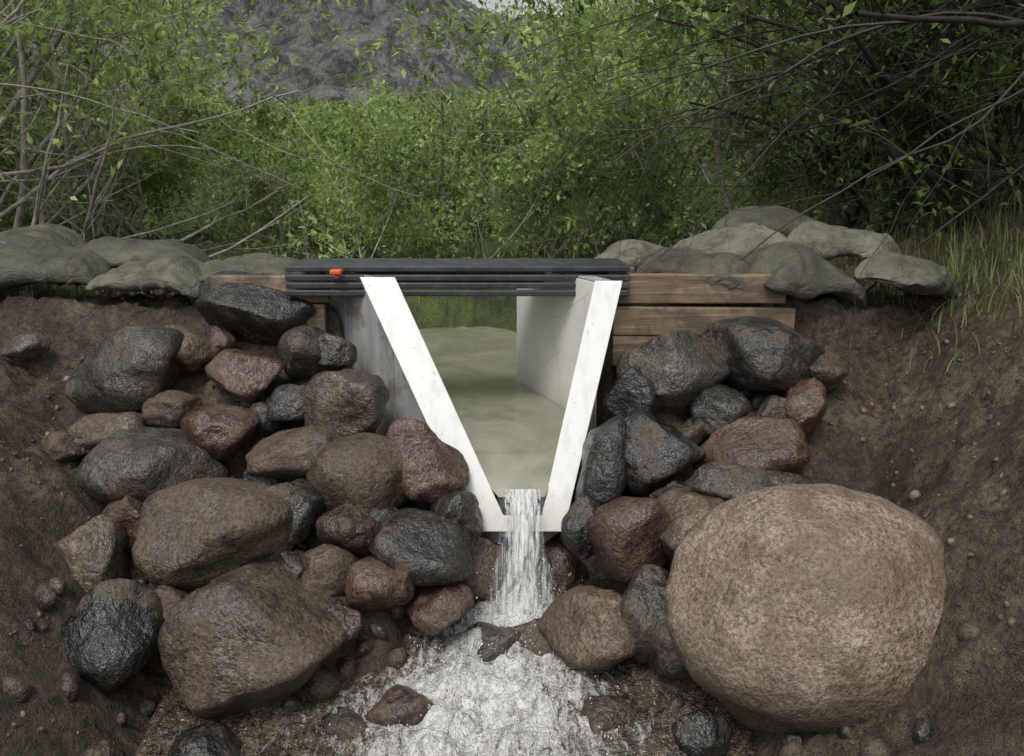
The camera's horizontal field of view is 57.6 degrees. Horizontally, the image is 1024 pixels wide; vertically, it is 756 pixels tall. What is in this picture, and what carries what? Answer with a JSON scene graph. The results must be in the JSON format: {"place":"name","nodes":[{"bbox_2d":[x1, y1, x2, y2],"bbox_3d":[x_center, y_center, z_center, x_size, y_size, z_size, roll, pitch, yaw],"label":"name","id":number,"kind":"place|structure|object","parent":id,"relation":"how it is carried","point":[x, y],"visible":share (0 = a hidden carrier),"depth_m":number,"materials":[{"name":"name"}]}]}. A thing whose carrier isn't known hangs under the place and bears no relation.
{"place":"outdoors","nodes":[
{"label":"outdoors","id":0,"kind":"place"},
{"bbox_2d":[0,0,763,136],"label":"mountain","id":1,"kind":"structure","parent":0,"point":[341,57],"depth_m":116.64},
{"bbox_2d":[134,576,757,755],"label":"stream water","id":2,"kind":"structure","parent":0,"point":[278,730],"depth_m":2.60,"materials":[{"name":"liquid"}]},
{"bbox_2d":[329,552,634,755],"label":"water splash","id":3,"kind":"object","parent":2,"relation":"on","point":[473,717],"visible":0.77,"depth_m":2.73,"materials":[{"name":"white"}]},
{"bbox_2d":[467,622,520,661],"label":"boulder","id":4,"kind":"object","parent":2,"relation":"in","point":[501,639],"visible":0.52,"depth_m":2.83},
{"bbox_2d":[487,489,551,619],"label":"waterfall","id":5,"kind":"structure","parent":2,"relation":"on","point":[524,537],"depth_m":2.97,"materials":[{"name":"white liquid"}]},
{"bbox_2d":[511,618,554,656],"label":"boulder","id":6,"kind":"object","parent":2,"relation":"in","point":[538,640],"visible":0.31,"depth_m":2.84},
{"bbox_2d":[537,586,637,670],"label":"boulder","id":7,"kind":"object","parent":2,"relation":"on","point":[581,628],"visible":0.88,"depth_m":2.70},
{"bbox_2d":[619,564,669,662],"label":"boulder","id":8,"kind":"object","parent":7,"relation":"on","point":[642,609],"visible":0.47,"depth_m":2.67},
{"bbox_2d":[671,708,731,755],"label":"boulder","id":9,"kind":"object","parent":2,"relation":"on","point":[704,732],"visible":1,"depth_m":2.46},
{"bbox_2d":[394,326,564,496],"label":"pond water","id":10,"kind":"structure","parent":0,"point":[512,425],"depth_m":3.61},
{"bbox_2d":[0,0,1023,755],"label":"ground","id":11,"kind":"structure","parent":0,"point":[952,696],"depth_m":3.00,"materials":[{"name":"soil"}]},
{"bbox_2d":[0,332,50,362],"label":"boulder","id":12,"kind":"object","parent":11,"relation":"on","point":[24,347],"visible":1,"depth_m":3.38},
{"bbox_2d":[0,235,112,290],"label":"sandbag","id":13,"kind":"object","parent":11,"relation":"on","point":[24,259],"visible":0.89,"depth_m":3.54,"materials":[{"name":"fabric"}]},
{"bbox_2d":[41,431,89,462],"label":"boulder","id":14,"kind":"object","parent":11,"relation":"on","point":[61,446],"visible":0.76,"depth_m":3.09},
{"bbox_2d":[54,514,131,592],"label":"boulder","id":15,"kind":"object","parent":11,"relation":"on","point":[93,551],"visible":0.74,"depth_m":2.76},
{"bbox_2d":[68,412,145,450],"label":"boulder","id":16,"kind":"object","parent":11,"relation":"on","point":[90,432],"visible":0.64,"depth_m":3.13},
{"bbox_2d":[60,578,164,695],"bbox_3d":[-1.140,0.739,2.653,0.318,0.350,0.313,5,3,21],"label":"boulder","id":17,"kind":"object","parent":11,"relation":"on","point":[109,632],"visible":0.76,"depth_m":2.55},
{"bbox_2d":[153,585,188,619],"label":"boulder","id":18,"kind":"object","parent":17,"relation":"on","point":[169,596],"visible":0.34,"depth_m":2.70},
{"bbox_2d":[0,81,232,238],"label":"willow shrub","id":19,"kind":"object","parent":11,"relation":"on","point":[149,184],"visible":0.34,"depth_m":6.29,"materials":[{"name":"green plant"}]},
{"bbox_2d":[101,495,143,547],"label":"boulder","id":20,"kind":"object","parent":11,"relation":"on","point":[126,511],"visible":0.43,"depth_m":2.88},
{"bbox_2d":[63,325,185,413],"bbox_3d":[-1.380,-0.028,3.340,0.466,0.312,0.389,-10,9,-5],"label":"boulder","id":21,"kind":"object","parent":11,"relation":"on","point":[133,368],"visible":0.96,"depth_m":3.21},
{"bbox_2d":[0,51,255,239],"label":"willow shrub","id":22,"kind":"object","parent":11,"relation":"on","point":[137,74],"visible":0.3,"depth_m":6.11,"materials":[{"name":"green plant"}]},
{"bbox_2d":[85,252,203,300],"bbox_3d":[-1.381,-0.408,3.627,0.478,0.163,0.340,5,14,8],"label":"sandbag","id":23,"kind":"object","parent":11,"relation":"on","point":[177,272],"visible":0.9,"depth_m":3.51,"materials":[{"name":"fabric"}]},
{"bbox_2d":[80,236,210,267],"bbox_3d":[-1.552,-0.517,3.889,0.577,0.145,0.340,5,14,9],"label":"sandbag","id":24,"kind":"object","parent":23,"relation":"on","point":[114,252],"visible":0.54,"depth_m":3.78,"materials":[{"name":"fabric"}]},
{"bbox_2d":[73,427,228,503],"bbox_3d":[-1.200,0.289,3.085,0.366,0.232,0.425,12,18,41],"label":"boulder","id":25,"kind":"object","parent":11,"relation":"on","point":[142,463],"visible":0.78,"depth_m":2.96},
{"bbox_2d":[180,404,259,463],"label":"boulder","id":26,"kind":"object","parent":25,"relation":"on","point":[223,434],"visible":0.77,"depth_m":3.07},
{"bbox_2d":[0,46,345,298],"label":"willow shrub","id":27,"kind":"object","parent":11,"relation":"on","point":[43,181],"visible":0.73,"depth_m":4.71,"materials":[{"name":"green plant"}]},
{"bbox_2d":[165,324,220,373],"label":"boulder","id":28,"kind":"object","parent":11,"relation":"on","point":[197,352],"visible":0.39,"depth_m":3.35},
{"bbox_2d":[204,325,235,350],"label":"boulder","id":29,"kind":"object","parent":28,"relation":"on","point":[220,338],"visible":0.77,"depth_m":3.42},
{"bbox_2d":[168,721,241,755],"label":"boulder","id":30,"kind":"object","parent":11,"relation":"on","point":[213,738],"visible":1,"depth_m":2.44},
{"bbox_2d":[0,0,418,232],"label":"willow shrub","id":31,"kind":"object","parent":11,"relation":"on","point":[89,5],"visible":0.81,"depth_m":4.97,"materials":[{"name":"green plant"}]},
{"bbox_2d":[132,477,293,592],"bbox_3d":[-0.918,0.491,2.917,0.489,0.345,0.374,-3,14,-11],"label":"boulder","id":32,"kind":"object","parent":11,"relation":"on","point":[192,535],"visible":0.82,"depth_m":2.79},
{"bbox_2d":[205,349,285,402],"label":"boulder","id":33,"kind":"object","parent":11,"relation":"on","point":[246,377],"visible":1,"depth_m":3.25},
{"bbox_2d":[199,253,305,282],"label":"sandbag","id":34,"kind":"object","parent":11,"relation":"on","point":[266,264],"visible":0.52,"depth_m":3.65,"materials":[{"name":"fabric"}]},
{"bbox_2d":[158,561,348,717],"bbox_3d":[-0.718,0.749,2.690,0.498,0.423,0.476,0,14,0],"label":"boulder","id":35,"kind":"object","parent":11,"relation":"on","point":[250,636],"visible":0.92,"depth_m":2.51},
{"bbox_2d":[274,550,304,577],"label":"boulder","id":36,"kind":"object","parent":35,"relation":"on","point":[292,560],"visible":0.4,"depth_m":2.80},
{"bbox_2d":[327,603,361,644],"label":"boulder","id":37,"kind":"object","parent":35,"relation":"on","point":[349,619],"visible":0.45,"depth_m":2.69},
{"bbox_2d":[194,271,315,345],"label":"boulder","id":38,"kind":"object","parent":11,"relation":"on","point":[255,314],"visible":0.78,"depth_m":3.42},
{"bbox_2d":[249,401,285,431],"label":"boulder","id":39,"kind":"object","parent":11,"relation":"on","point":[262,410],"visible":0.55,"depth_m":3.18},
{"bbox_2d":[0,0,547,257],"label":"willow shrub","id":40,"kind":"object","parent":11,"relation":"on","point":[39,64],"visible":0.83,"depth_m":4.73,"materials":[{"name":"green plant"}]},
{"bbox_2d":[143,95,421,245],"bbox_3d":[-1.706,-1.437,6.954,1.898,1.275,2.501,-3,14,-11],"label":"willow shrub","id":41,"kind":"object","parent":11,"relation":"on","point":[258,192],"visible":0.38,"depth_m":6.53,"materials":[{"name":"green plant"}]},
{"bbox_2d":[266,384,304,421],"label":"boulder","id":42,"kind":"object","parent":11,"relation":"on","point":[285,402],"visible":0.59,"depth_m":3.17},
{"bbox_2d":[246,425,341,481],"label":"boulder","id":43,"kind":"object","parent":11,"relation":"on","point":[284,455],"visible":0.69,"depth_m":3.00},
{"bbox_2d":[265,476,326,545],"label":"boulder","id":44,"kind":"object","parent":11,"relation":"on","point":[304,499],"visible":0.57,"depth_m":2.89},
{"bbox_2d":[278,325,336,378],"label":"boulder","id":45,"kind":"object","parent":11,"relation":"on","point":[299,348],"visible":0.75,"depth_m":3.33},
{"bbox_2d":[153,134,475,259],"bbox_3d":[-1.262,-1.039,5.974,1.969,1.032,1.712,-6,15,-22],"label":"willow shrub","id":46,"kind":"object","parent":11,"relation":"on","point":[301,165],"visible":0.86,"depth_m":5.80,"materials":[{"name":"green plant"}]},
{"bbox_2d":[127,92,516,234],"bbox_3d":[-1.384,-1.640,7.666,3.057,1.347,2.131,0,14,0],"label":"willow shrub","id":47,"kind":"object","parent":11,"relation":"on","point":[361,116],"visible":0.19,"depth_m":7.63,"materials":[{"name":"green plant"}]},
{"bbox_2d":[301,543,359,597],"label":"boulder","id":48,"kind":"object","parent":11,"relation":"on","point":[327,566],"visible":0.65,"depth_m":2.76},
{"bbox_2d":[318,334,357,370],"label":"boulder","id":49,"kind":"object","parent":11,"relation":"on","point":[339,353],"visible":0.91,"depth_m":3.33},
{"bbox_2d":[302,368,388,436],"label":"boulder","id":50,"kind":"object","parent":11,"relation":"on","point":[346,402],"visible":0.8,"depth_m":3.13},
{"bbox_2d":[325,706,367,739],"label":"boulder","id":51,"kind":"object","parent":11,"relation":"on","point":[345,723],"visible":0.54,"depth_m":2.54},
{"bbox_2d":[315,502,381,556],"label":"boulder","id":52,"kind":"object","parent":11,"relation":"on","point":[350,527],"visible":0.73,"depth_m":2.84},
{"bbox_2d":[306,432,408,511],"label":"boulder","id":53,"kind":"object","parent":11,"relation":"on","point":[363,470],"visible":0.81,"depth_m":2.91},
{"bbox_2d":[344,555,415,611],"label":"boulder","id":54,"kind":"object","parent":11,"relation":"on","point":[373,583],"visible":0.9,"depth_m":2.73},
{"bbox_2d":[364,684,432,726],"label":"boulder","id":55,"kind":"object","parent":11,"relation":"on","point":[402,704],"visible":0.84,"depth_m":2.57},
{"bbox_2d":[369,508,475,586],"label":"boulder","id":56,"kind":"object","parent":11,"relation":"on","point":[420,547],"visible":0.94,"depth_m":2.80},
{"bbox_2d":[386,417,468,504],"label":"boulder","id":57,"kind":"object","parent":11,"relation":"on","point":[435,468],"visible":0.75,"depth_m":2.98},
{"bbox_2d":[405,583,473,635],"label":"boulder","id":58,"kind":"object","parent":11,"relation":"on","point":[431,611],"visible":0.92,"depth_m":2.75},
{"bbox_2d":[326,272,622,544],"bbox_3d":[-0.126,0.038,3.432,0.856,0.849,1.104,-6,15,-23],"label":"notch flume","id":59,"kind":"object","parent":11,"relation":"on","point":[380,330],"visible":0.54,"depth_m":3.22,"materials":[{"name":"white paint"}]},
{"bbox_2d":[305,272,606,281],"bbox_3d":[-0.200,-0.407,3.661,1.260,0.084,0.025,0,14,0],"label":"back board","id":60,"kind":"object","parent":59,"relation":"attached to","point":[465,273],"depth_m":3.65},
{"bbox_2d":[286,290,628,295],"bbox_3d":[-0.200,-0.313,3.422,1.260,0.023,0.020,0,14,0],"label":"front rib","id":61,"kind":"object","parent":59,"relation":"attached to","point":[442,292],"visible":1,"depth_m":3.41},
{"bbox_2d":[285,282,628,288],"bbox_3d":[-0.200,-0.340,3.416,1.260,0.023,0.020,0,14,0],"label":"front rib","id":62,"kind":"object","parent":61,"relation":"on","point":[437,285],"visible":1,"depth_m":3.41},
{"bbox_2d":[285,274,629,280],"bbox_3d":[-0.200,-0.367,3.409,1.260,0.023,0.020,0,14,0],"label":"front rib","id":63,"kind":"object","parent":62,"relation":"on","point":[451,277],"visible":1,"depth_m":3.40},
{"bbox_2d":[285,264,629,271],"bbox_3d":[-0.200,-0.405,3.432,1.260,0.020,0.060,0,14,0],"label":"deck slat","id":64,"kind":"object","parent":63,"relation":"on","point":[457,267],"visible":1,"depth_m":3.40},
{"bbox_2d":[297,260,622,261],"bbox_3d":[-0.199,-0.438,3.564,1.246,0.020,0.060,0,14,0],"label":"deck slat","id":65,"kind":"object","parent":59,"relation":"on","point":[460,261],"visible":0.43,"depth_m":3.55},
{"bbox_2d":[302,258,619,259],"bbox_3d":[-0.199,-0.454,3.631,1.239,0.020,0.060,0,14,0],"label":"deck slat","id":66,"kind":"object","parent":59,"relation":"on","point":[461,259],"visible":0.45,"depth_m":3.61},
{"bbox_2d":[461,537,508,601],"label":"boulder","id":67,"kind":"object","parent":11,"relation":"on","point":[487,556],"visible":0.47,"depth_m":3.01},
{"bbox_2d":[430,490,483,539],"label":"boulder","id":68,"kind":"object","parent":67,"relation":"on","point":[462,507],"visible":0.66,"depth_m":2.93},
{"bbox_2d":[210,267,795,365],"bbox_3d":[-0.030,-0.125,3.548,2.180,0.590,0.090,0,14,0],"label":"timber headwall","id":69,"kind":"object","parent":11,"relation":"on","point":[633,326],"visible":0.36,"depth_m":3.47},
{"bbox_2d":[292,262,624,263],"bbox_3d":[-0.200,-0.422,3.498,1.253,0.020,0.060,0,14,0],"label":"deck slat","id":70,"kind":"object","parent":69,"relation":"on","point":[458,263],"visible":0.39,"depth_m":3.48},
{"bbox_2d":[0,67,1019,314],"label":"undergrowth","id":71,"kind":"object","parent":11,"relation":"on","point":[532,253],"visible":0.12,"depth_m":6.22,"materials":[{"name":"green plant"}]},
{"bbox_2d":[0,0,1022,216],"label":"willow thicket","id":72,"kind":"object","parent":11,"relation":"on","point":[482,70],"visible":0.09,"depth_m":10.59,"materials":[{"name":"green plant"}]},
{"bbox_2d":[0,221,1023,755],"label":"river stones","id":73,"kind":"object","parent":11,"relation":"on","point":[324,683],"visible":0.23,"depth_m":2.61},
{"bbox_2d":[142,390,201,428],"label":"boulder","id":74,"kind":"object","parent":73,"relation":"on","point":[168,409],"visible":0.83,"depth_m":3.18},
{"bbox_2d":[360,79,696,252],"bbox_3d":[0.109,-1.563,7.131,2.422,1.264,2.726,0,14,0],"label":"willow shrub","id":75,"kind":"object","parent":11,"relation":"on","point":[491,106],"visible":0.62,"depth_m":6.70,"materials":[{"name":"green plant"}]},
{"bbox_2d":[519,537,589,592],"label":"boulder","id":76,"kind":"object","parent":11,"relation":"on","point":[562,560],"visible":0.65,"depth_m":3.11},
{"bbox_2d":[407,117,741,257],"bbox_3d":[0.297,-1.086,5.947,1.849,1.112,2.012,-3,14,-12],"label":"willow shrub","id":77,"kind":"object","parent":11,"relation":"on","point":[518,228],"visible":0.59,"depth_m":5.67,"materials":[{"name":"green plant"}]},
{"bbox_2d":[582,695,639,732],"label":"boulder","id":78,"kind":"object","parent":11,"relation":"on","point":[605,713],"visible":0.67,"depth_m":2.58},
{"bbox_2d":[317,0,925,257],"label":"willow shrub","id":79,"kind":"object","parent":11,"relation":"on","point":[528,33],"visible":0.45,"depth_m":5.49,"materials":[{"name":"green plant"}]},
{"bbox_2d":[587,496,668,584],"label":"boulder","id":80,"kind":"object","parent":11,"relation":"on","point":[625,532],"visible":0.73,"depth_m":2.77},
{"bbox_2d":[561,496,599,558],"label":"boulder","id":81,"kind":"object","parent":80,"relation":"on","point":[575,532],"visible":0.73,"depth_m":2.89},
{"bbox_2d":[575,415,626,505],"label":"boulder","id":82,"kind":"object","parent":80,"relation":"on","point":[602,477],"visible":0.73,"depth_m":3.00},
{"bbox_2d":[603,365,662,418],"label":"boulder","id":83,"kind":"object","parent":11,"relation":"on","point":[633,388],"visible":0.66,"depth_m":3.15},
{"bbox_2d":[623,409,704,495],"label":"boulder","id":84,"kind":"object","parent":11,"relation":"on","point":[659,452],"visible":0.77,"depth_m":3.02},
{"bbox_2d":[653,620,690,679],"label":"boulder","id":85,"kind":"object","parent":11,"relation":"on","point":[667,663],"visible":0.31,"depth_m":2.62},
{"bbox_2d":[616,329,730,414],"bbox_3d":[0.572,-0.007,3.319,0.382,0.352,0.352,6,13,-16],"label":"boulder","id":86,"kind":"object","parent":11,"relation":"on","point":[681,369],"visible":0.64,"depth_m":3.19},
{"bbox_2d":[504,78,867,254],"bbox_3d":[0.922,-1.068,5.442,2.011,1.269,1.786,0,14,0],"label":"willow shrub","id":87,"kind":"object","parent":11,"relation":"on","point":[661,232],"visible":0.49,"depth_m":5.17,"materials":[{"name":"green plant"}]},
{"bbox_2d":[657,489,724,571],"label":"boulder","id":88,"kind":"object","parent":11,"relation":"on","point":[686,511],"visible":0.3,"depth_m":2.80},
{"bbox_2d":[676,418,706,444],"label":"boulder","id":89,"kind":"object","parent":11,"relation":"on","point":[693,431],"visible":0.48,"depth_m":3.15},
{"bbox_2d":[635,247,750,289],"bbox_3d":[0.743,-0.419,3.603,0.516,0.162,0.352,12,16,10],"label":"sandbag","id":90,"kind":"object","parent":11,"relation":"on","point":[722,266],"visible":0.72,"depth_m":3.49,"materials":[{"name":"fabric"}]},
{"bbox_2d":[594,239,662,273],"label":"sandbag","id":91,"kind":"object","parent":90,"relation":"on","point":[631,249],"visible":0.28,"depth_m":3.70,"materials":[{"name":"fabric"}]},
{"bbox_2d":[670,222,791,256],"bbox_3d":[0.900,-0.550,3.819,0.538,0.142,0.366,-10,15,-9],"label":"sandbag","id":92,"kind":"object","parent":90,"relation":"on","point":[745,238],"visible":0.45,"depth_m":3.72,"materials":[{"name":"fabric"}]},
{"bbox_2d":[688,384,750,435],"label":"boulder","id":93,"kind":"object","parent":11,"relation":"on","point":[714,408],"visible":0.74,"depth_m":3.15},
{"bbox_2d":[684,461,777,500],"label":"boulder","id":94,"kind":"object","parent":11,"relation":"on","point":[725,480],"visible":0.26,"depth_m":2.91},
{"bbox_2d":[439,0,1023,380],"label":"willow shrub","id":95,"kind":"object","parent":11,"relation":"on","point":[936,17],"visible":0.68,"depth_m":3.45,"materials":[{"name":"green plant"}]},
{"bbox_2d":[460,0,1023,237],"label":"willow shrub","id":96,"kind":"object","parent":11,"relation":"on","point":[866,58],"visible":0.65,"depth_m":4.11,"materials":[{"name":"green plant"}]},
{"bbox_2d":[467,0,1023,219],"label":"willow shrub","id":97,"kind":"object","parent":11,"relation":"on","point":[662,3],"visible":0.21,"depth_m":4.67,"materials":[{"name":"green plant"}]},
{"bbox_2d":[693,416,811,473],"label":"boulder","id":98,"kind":"object","parent":11,"relation":"on","point":[772,444],"visible":0.68,"depth_m":3.01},
{"bbox_2d":[699,316,827,392],"bbox_3d":[0.940,-0.078,3.379,0.445,0.271,0.362,5,6,-23],"label":"boulder","id":99,"kind":"object","parent":11,"relation":"on","point":[768,355],"visible":0.84,"depth_m":3.23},
{"bbox_2d":[754,395,785,417],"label":"boulder","id":100,"kind":"object","parent":11,"relation":"on","point":[771,406],"visible":0.38,"depth_m":3.19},
{"bbox_2d":[518,0,1023,232],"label":"willow shrub","id":101,"kind":"object","parent":11,"relation":"on","point":[720,120],"visible":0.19,"depth_m":4.79,"materials":[{"name":"green plant"}]},
{"bbox_2d":[534,0,1021,179],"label":"willow shrub","id":102,"kind":"object","parent":11,"relation":"on","point":[842,97],"visible":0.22,"depth_m":4.46,"materials":[{"name":"green plant"}]},
{"bbox_2d":[547,0,1023,228],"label":"willow shrub","id":103,"kind":"object","parent":11,"relation":"on","point":[696,117],"visible":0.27,"depth_m":4.61,"materials":[{"name":"green plant"}]},
{"bbox_2d":[665,483,945,734],"bbox_3d":[0.850,0.632,2.585,0.848,0.678,0.721,-8,25,-12],"label":"boulder","id":104,"kind":"object","parent":11,"relation":"on","point":[802,608],"visible":0.77,"depth_m":2.35,"materials":[{"name":"stone"}]},
{"bbox_2d":[745,241,866,307],"bbox_3d":[1.141,-0.410,3.573,0.478,0.174,0.339,11,22,-16],"label":"sandbag","id":105,"kind":"object","parent":11,"relation":"on","point":[811,274],"visible":0.94,"depth_m":3.46,"materials":[{"name":"fabric"}]},
{"bbox_2d":[783,378,828,435],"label":"boulder","id":106,"kind":"object","parent":11,"relation":"on","point":[805,404],"visible":0.73,"depth_m":3.15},
{"bbox_2d":[810,351,849,390],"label":"boulder","id":107,"kind":"object","parent":11,"relation":"on","point":[829,370],"visible":0.62,"depth_m":3.27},
{"bbox_2d":[717,0,1023,255],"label":"willow shrub","id":108,"kind":"object","parent":11,"relation":"on","point":[936,150],"visible":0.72,"depth_m":4.09,"materials":[{"name":"green plant"}]},
{"bbox_2d":[759,0,1023,210],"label":"willow shrub","id":109,"kind":"object","parent":11,"relation":"on","point":[993,31],"visible":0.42,"depth_m":3.79,"materials":[{"name":"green plant"}]},
{"bbox_2d":[854,252,961,299],"bbox_3d":[1.520,-0.390,3.529,0.437,0.150,0.299,8,6,-39],"label":"sandbag","id":110,"kind":"object","parent":11,"relation":"on","point":[926,277],"visible":0.93,"depth_m":3.42,"materials":[{"name":"fabric"}]},
{"bbox_2d":[786,220,902,260],"bbox_3d":[1.341,-0.538,3.749,0.477,0.168,0.374,13,18,23],"label":"sandbag","id":111,"kind":"object","parent":110,"relation":"on","point":[825,241],"visible":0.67,"depth_m":3.62,"materials":[{"name":"fabric"}]},
{"bbox_2d":[712,205,812,236],"bbox_3d":[1.123,-0.665,3.996,0.516,0.153,0.330,9,16,15],"label":"sandbag","id":112,"kind":"object","parent":111,"relation":"on","point":[775,218],"visible":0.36,"depth_m":3.89,"materials":[{"name":"fabric"}]},
{"bbox_2d":[8,165,1023,421],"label":"bank grass","id":113,"kind":"structure","parent":0,"point":[962,269],"depth_m":3.67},
{"bbox_2d":[467,0,687,17],"label":"sky","id":114,"kind":"structure","parent":0,"point":[489,5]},
{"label":"sandbag","id":115,"kind":"object","parent":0,"visible":0},
{"bbox_2d":[0,224,85,247],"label":"sandbag","id":116,"kind":"object","parent":115,"relation":"on","point":[59,234],"visible":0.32,"depth_m":3.96,"materials":[{"name":"fabric"}]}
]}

